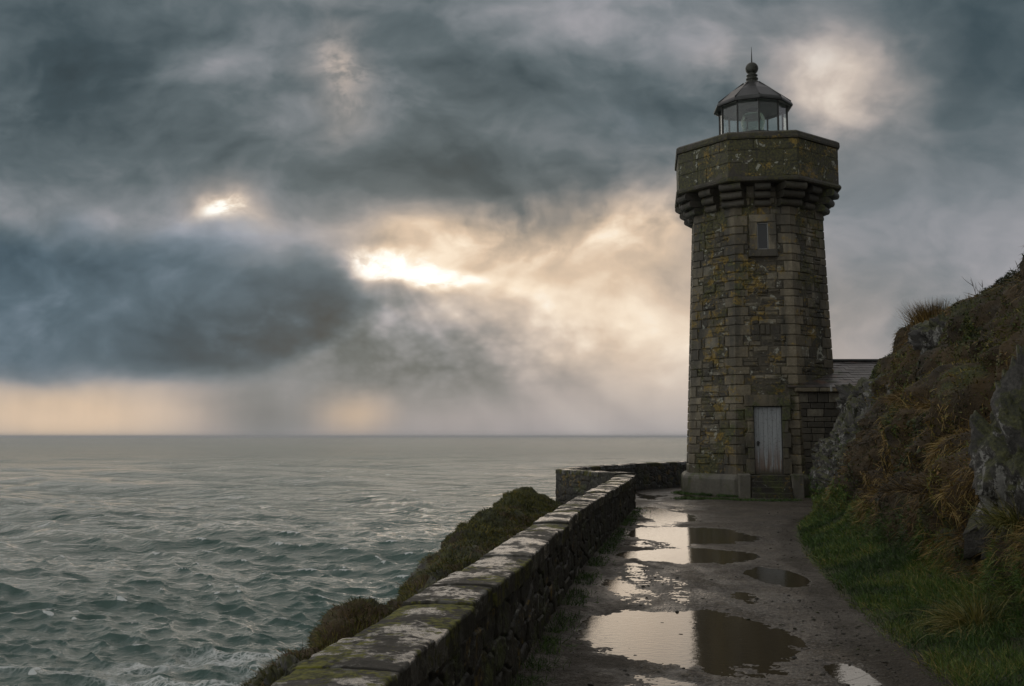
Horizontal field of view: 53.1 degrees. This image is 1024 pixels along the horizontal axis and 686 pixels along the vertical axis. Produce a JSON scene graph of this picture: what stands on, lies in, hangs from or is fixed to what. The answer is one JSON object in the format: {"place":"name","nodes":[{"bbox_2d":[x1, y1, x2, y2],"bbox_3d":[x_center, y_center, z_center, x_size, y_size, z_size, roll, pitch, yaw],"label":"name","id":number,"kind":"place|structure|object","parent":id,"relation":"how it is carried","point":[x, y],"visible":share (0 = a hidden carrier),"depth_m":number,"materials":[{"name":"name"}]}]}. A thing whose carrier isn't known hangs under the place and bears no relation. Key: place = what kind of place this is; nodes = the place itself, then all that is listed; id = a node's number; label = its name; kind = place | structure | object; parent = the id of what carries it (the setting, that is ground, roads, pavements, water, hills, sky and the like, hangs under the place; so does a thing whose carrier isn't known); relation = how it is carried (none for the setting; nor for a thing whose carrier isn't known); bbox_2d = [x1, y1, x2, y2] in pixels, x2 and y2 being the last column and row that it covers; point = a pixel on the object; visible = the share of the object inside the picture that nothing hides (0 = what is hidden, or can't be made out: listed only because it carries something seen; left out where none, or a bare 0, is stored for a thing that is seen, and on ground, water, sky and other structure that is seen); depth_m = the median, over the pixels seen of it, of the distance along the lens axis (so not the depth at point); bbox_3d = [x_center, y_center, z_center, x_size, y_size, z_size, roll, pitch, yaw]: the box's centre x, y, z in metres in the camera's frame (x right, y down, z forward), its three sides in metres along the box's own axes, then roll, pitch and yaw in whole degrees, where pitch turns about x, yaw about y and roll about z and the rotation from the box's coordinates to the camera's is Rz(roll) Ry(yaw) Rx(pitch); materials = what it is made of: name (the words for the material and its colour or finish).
{"place":"outdoors","nodes":[
{"label":"outdoors","id":0,"kind":"place"},
{"bbox_2d":[0,437,687,685],"bbox_3d":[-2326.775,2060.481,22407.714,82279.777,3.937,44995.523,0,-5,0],"label":"sea","id":1,"kind":"structure","parent":0,"point":[175,561],"depth_m":164.49,"materials":[{"name":"grey liquid"}]},
{"bbox_2d":[246,487,561,685],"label":"cliff","id":2,"kind":"structure","parent":0,"point":[385,611],"depth_m":13.41,"materials":[{"name":"plant"}]},
{"bbox_2d":[246,654,305,685],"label":"rock outcrop","id":3,"kind":"object","parent":2,"relation":"on","point":[289,662],"visible":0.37,"depth_m":7.46,"materials":[{"name":"grey stone"}]},
{"bbox_2d":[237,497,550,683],"bbox_3d":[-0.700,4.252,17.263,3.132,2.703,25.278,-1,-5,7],"label":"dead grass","id":4,"kind":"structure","parent":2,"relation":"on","point":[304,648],"depth_m":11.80,"materials":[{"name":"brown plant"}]},
{"bbox_2d":[235,486,562,685],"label":"green grass","id":5,"kind":"structure","parent":2,"relation":"on","point":[543,503],"depth_m":15.67,"materials":[{"name":"green plant"}]},
{"bbox_2d":[271,461,687,685],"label":"sea wall","id":6,"kind":"structure","parent":2,"relation":"on","point":[483,621],"depth_m":6.78,"materials":[{"name":"stone"}]},
{"bbox_2d":[0,0,1023,436],"label":"sky","id":7,"kind":"structure","parent":0,"point":[219,218],"materials":[{"name":"grey"}]},
{"bbox_2d":[509,487,971,685],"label":"path","id":8,"kind":"structure","parent":0,"point":[695,577],"depth_m":10.50,"materials":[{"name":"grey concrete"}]},
{"bbox_2d":[509,489,810,685],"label":"weeds","id":9,"kind":"object","parent":8,"relation":"on","point":[586,576],"visible":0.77,"depth_m":11.33,"materials":[{"name":"green plant"}]},
{"bbox_2d":[641,507,696,522],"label":"puddle","id":10,"kind":"object","parent":8,"relation":"on","point":[659,515],"visible":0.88,"depth_m":22.78,"materials":[{"name":"grey liquid"}]},
{"bbox_2d":[635,492,705,503],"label":"puddle","id":11,"kind":"object","parent":8,"relation":"on","point":[644,496],"visible":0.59,"depth_m":30.03,"materials":[{"name":"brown liquid"}]},
{"bbox_2d":[599,565,746,601],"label":"puddle","id":12,"kind":"object","parent":8,"relation":"on","point":[618,586],"visible":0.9,"depth_m":12.02,"materials":[{"name":"grey liquid"}]},
{"bbox_2d":[616,545,760,567],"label":"puddle","id":13,"kind":"object","parent":8,"relation":"on","point":[682,554],"visible":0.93,"depth_m":15.12,"materials":[{"name":"grey liquid"}]},
{"bbox_2d":[623,522,762,545],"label":"puddle","id":14,"kind":"object","parent":8,"relation":"on","point":[672,535],"visible":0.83,"depth_m":18.18,"materials":[{"name":"grey liquid"}]},
{"bbox_2d":[576,598,868,685],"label":"puddle","id":15,"kind":"object","parent":8,"relation":"on","point":[715,643],"visible":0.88,"depth_m":8.78,"materials":[{"name":"grey liquid"}]},
{"bbox_2d":[742,592,767,603],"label":"puddle","id":16,"kind":"object","parent":8,"relation":"on","point":[747,596],"visible":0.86,"depth_m":11.21,"materials":[{"name":"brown liquid"}]},
{"bbox_2d":[675,47,840,498],"bbox_3d":[7.735,-2.431,32.399,5.151,14.430,5.153,4,-7,-37],"label":"lighthouse","id":17,"kind":"object","parent":8,"relation":"on","point":[752,207],"visible":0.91,"depth_m":30.55,"materials":[{"name":"stone"}]},
{"bbox_2d":[748,214,777,257],"bbox_3d":[7.484,-3.201,30.563,0.860,1.290,0.257,-1,-5,8],"label":"window","id":18,"kind":"structure","parent":17,"relation":"in","point":[762,227],"depth_m":30.54,"materials":[{"name":"stone"}]},
{"bbox_2d":[753,406,782,473],"bbox_3d":[7.460,2.823,29.832,0.832,1.970,0.144,-1,-5,8],"label":"door","id":19,"kind":"structure","parent":17,"relation":"in","point":[765,429],"depth_m":29.83,"materials":[{"name":"white paint"}]},
{"bbox_2d":[743,567,810,586],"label":"puddle","id":20,"kind":"object","parent":8,"relation":"on","point":[786,578],"visible":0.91,"depth_m":12.77,"materials":[{"name":"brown liquid"}]},
{"bbox_2d":[841,674,881,685],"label":"puddle","id":21,"kind":"object","parent":8,"relation":"on","point":[866,680],"visible":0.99,"depth_m":7.35,"materials":[{"name":"grey liquid"}]},
{"bbox_2d":[796,246,1023,685],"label":"hillside","id":22,"kind":"structure","parent":0,"point":[823,473],"depth_m":14.21,"materials":[{"name":"brown plant"}]},
{"bbox_2d":[786,359,877,473],"bbox_3d":[10.730,2.632,31.427,5.434,4.370,3.627,0,-5,0],"label":"stone annex","id":23,"kind":"object","parent":22,"relation":"on","point":[819,410],"visible":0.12,"depth_m":29.88,"materials":[{"name":"stone"}]},
{"bbox_2d":[830,404,851,437],"bbox_3d":[7.962,2.976,23.556,1.249,3.109,1.972,-2,-6,22],"label":"rock outcrop","id":24,"kind":"object","parent":22,"relation":"on","point":[840,418],"visible":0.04,"depth_m":23.50,"materials":[{"name":"grey stone"}]},
{"bbox_2d":[824,408,858,459],"bbox_3d":[7.354,2.720,21.546,1.467,2.698,1.866,0,-5,0],"label":"rock outcrop","id":25,"kind":"object","parent":22,"relation":"on","point":[851,414],"visible":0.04,"depth_m":21.41,"materials":[{"name":"grey stone"}]},
{"bbox_2d":[834,377,868,415],"bbox_3d":[8.539,1.452,24.286,1.788,1.347,2.136,0,-5,0],"label":"rock outcrop","id":26,"kind":"object","parent":22,"relation":"on","point":[848,392],"visible":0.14,"depth_m":24.24,"materials":[{"name":"grey stone"}]},
{"bbox_2d":[860,377,919,409],"bbox_3d":[6.430,0.823,16.601,1.307,0.638,1.317,0,-5,0],"label":"grass tussock","id":27,"kind":"object","parent":22,"relation":"on","point":[892,398],"depth_m":16.61,"materials":[{"name":"brown plant"}]},
{"bbox_2d":[865,464,932,507],"bbox_3d":[4.879,1.677,12.077,1.809,0.627,1.648,-3,-6,27],"label":"grass tussock","id":28,"kind":"object","parent":22,"relation":"on","point":[918,488],"depth_m":12.10,"materials":[{"name":"plant"}]},
{"bbox_2d":[793,288,1023,685],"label":"green grass","id":29,"kind":"structure","parent":22,"relation":"on","point":[829,517],"depth_m":10.40,"materials":[{"name":"green plant"}]},
{"bbox_2d":[880,392,938,418],"bbox_3d":[6.118,0.811,14.102,1.785,0.602,1.814,3,-6,-31],"label":"grass tussock","id":30,"kind":"object","parent":22,"relation":"on","point":[925,406],"depth_m":14.24,"materials":[{"name":"brown plant"}]},
{"bbox_2d":[803,264,1023,587],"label":"moss cover","id":31,"kind":"object","parent":22,"relation":"on","point":[960,360],"visible":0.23,"depth_m":15.21,"materials":[{"name":"green plant"}]},
{"bbox_2d":[809,254,1023,586],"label":"leaves","id":32,"kind":"object","parent":22,"relation":"on","point":[931,396],"visible":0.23,"depth_m":14.75,"materials":[{"name":"brown plant"}]},
{"bbox_2d":[891,297,953,328],"bbox_3d":[9.890,-0.717,24.519,1.658,0.776,1.797,-4,-6,34],"label":"grass tussock","id":33,"kind":"object","parent":22,"relation":"on","point":[923,314],"depth_m":24.26,"materials":[{"name":"brown plant"}]},
{"bbox_2d":[907,311,949,354],"bbox_3d":[8.574,-0.011,20.021,1.557,1.312,1.482,-3,-6,27],"label":"rock outcrop","id":34,"kind":"object","parent":22,"relation":"on","point":[924,336],"visible":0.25,"depth_m":19.76,"materials":[{"name":"grey stone"}]},
{"bbox_2d":[892,577,1020,645],"bbox_3d":[3.923,2.354,8.636,1.432,0.732,1.292,0,-5,0],"label":"grass tussock","id":35,"kind":"object","parent":22,"relation":"on","point":[956,620],"depth_m":8.73,"materials":[{"name":"green plant"}]},
{"bbox_2d":[946,487,1023,544],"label":"grass tussock","id":36,"kind":"object","parent":22,"relation":"on","point":[1007,520],"depth_m":9.28,"materials":[{"name":"green plant"}]},
{"bbox_2d":[978,279,1001,293],"bbox_3d":[9.424,-0.903,19.462,1.061,0.748,1.062,0,-5,0],"label":"bush","id":37,"kind":"object","parent":22,"relation":"on","point":[996,283],"visible":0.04,"depth_m":19.40,"materials":[{"name":"green plant"}]},
{"bbox_2d":[962,344,1023,561],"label":"rock outcrop","id":38,"kind":"object","parent":22,"relation":"on","point":[996,450],"visible":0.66,"depth_m":9.73,"materials":[{"name":"grey stone"}]},
{"bbox_2d":[988,268,1017,289],"bbox_3d":[9.278,-0.952,18.302,1.314,0.950,1.291,0,-5,0],"label":"bush","id":39,"kind":"object","parent":22,"relation":"on","point":[1008,275],"visible":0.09,"depth_m":18.33,"materials":[{"name":"green plant"}]},
{"bbox_2d":[989,525,1023,564],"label":"grass tussock","id":40,"kind":"object","parent":22,"relation":"on","point":[1015,544],"depth_m":8.33,"materials":[{"name":"plant"}]}
]}

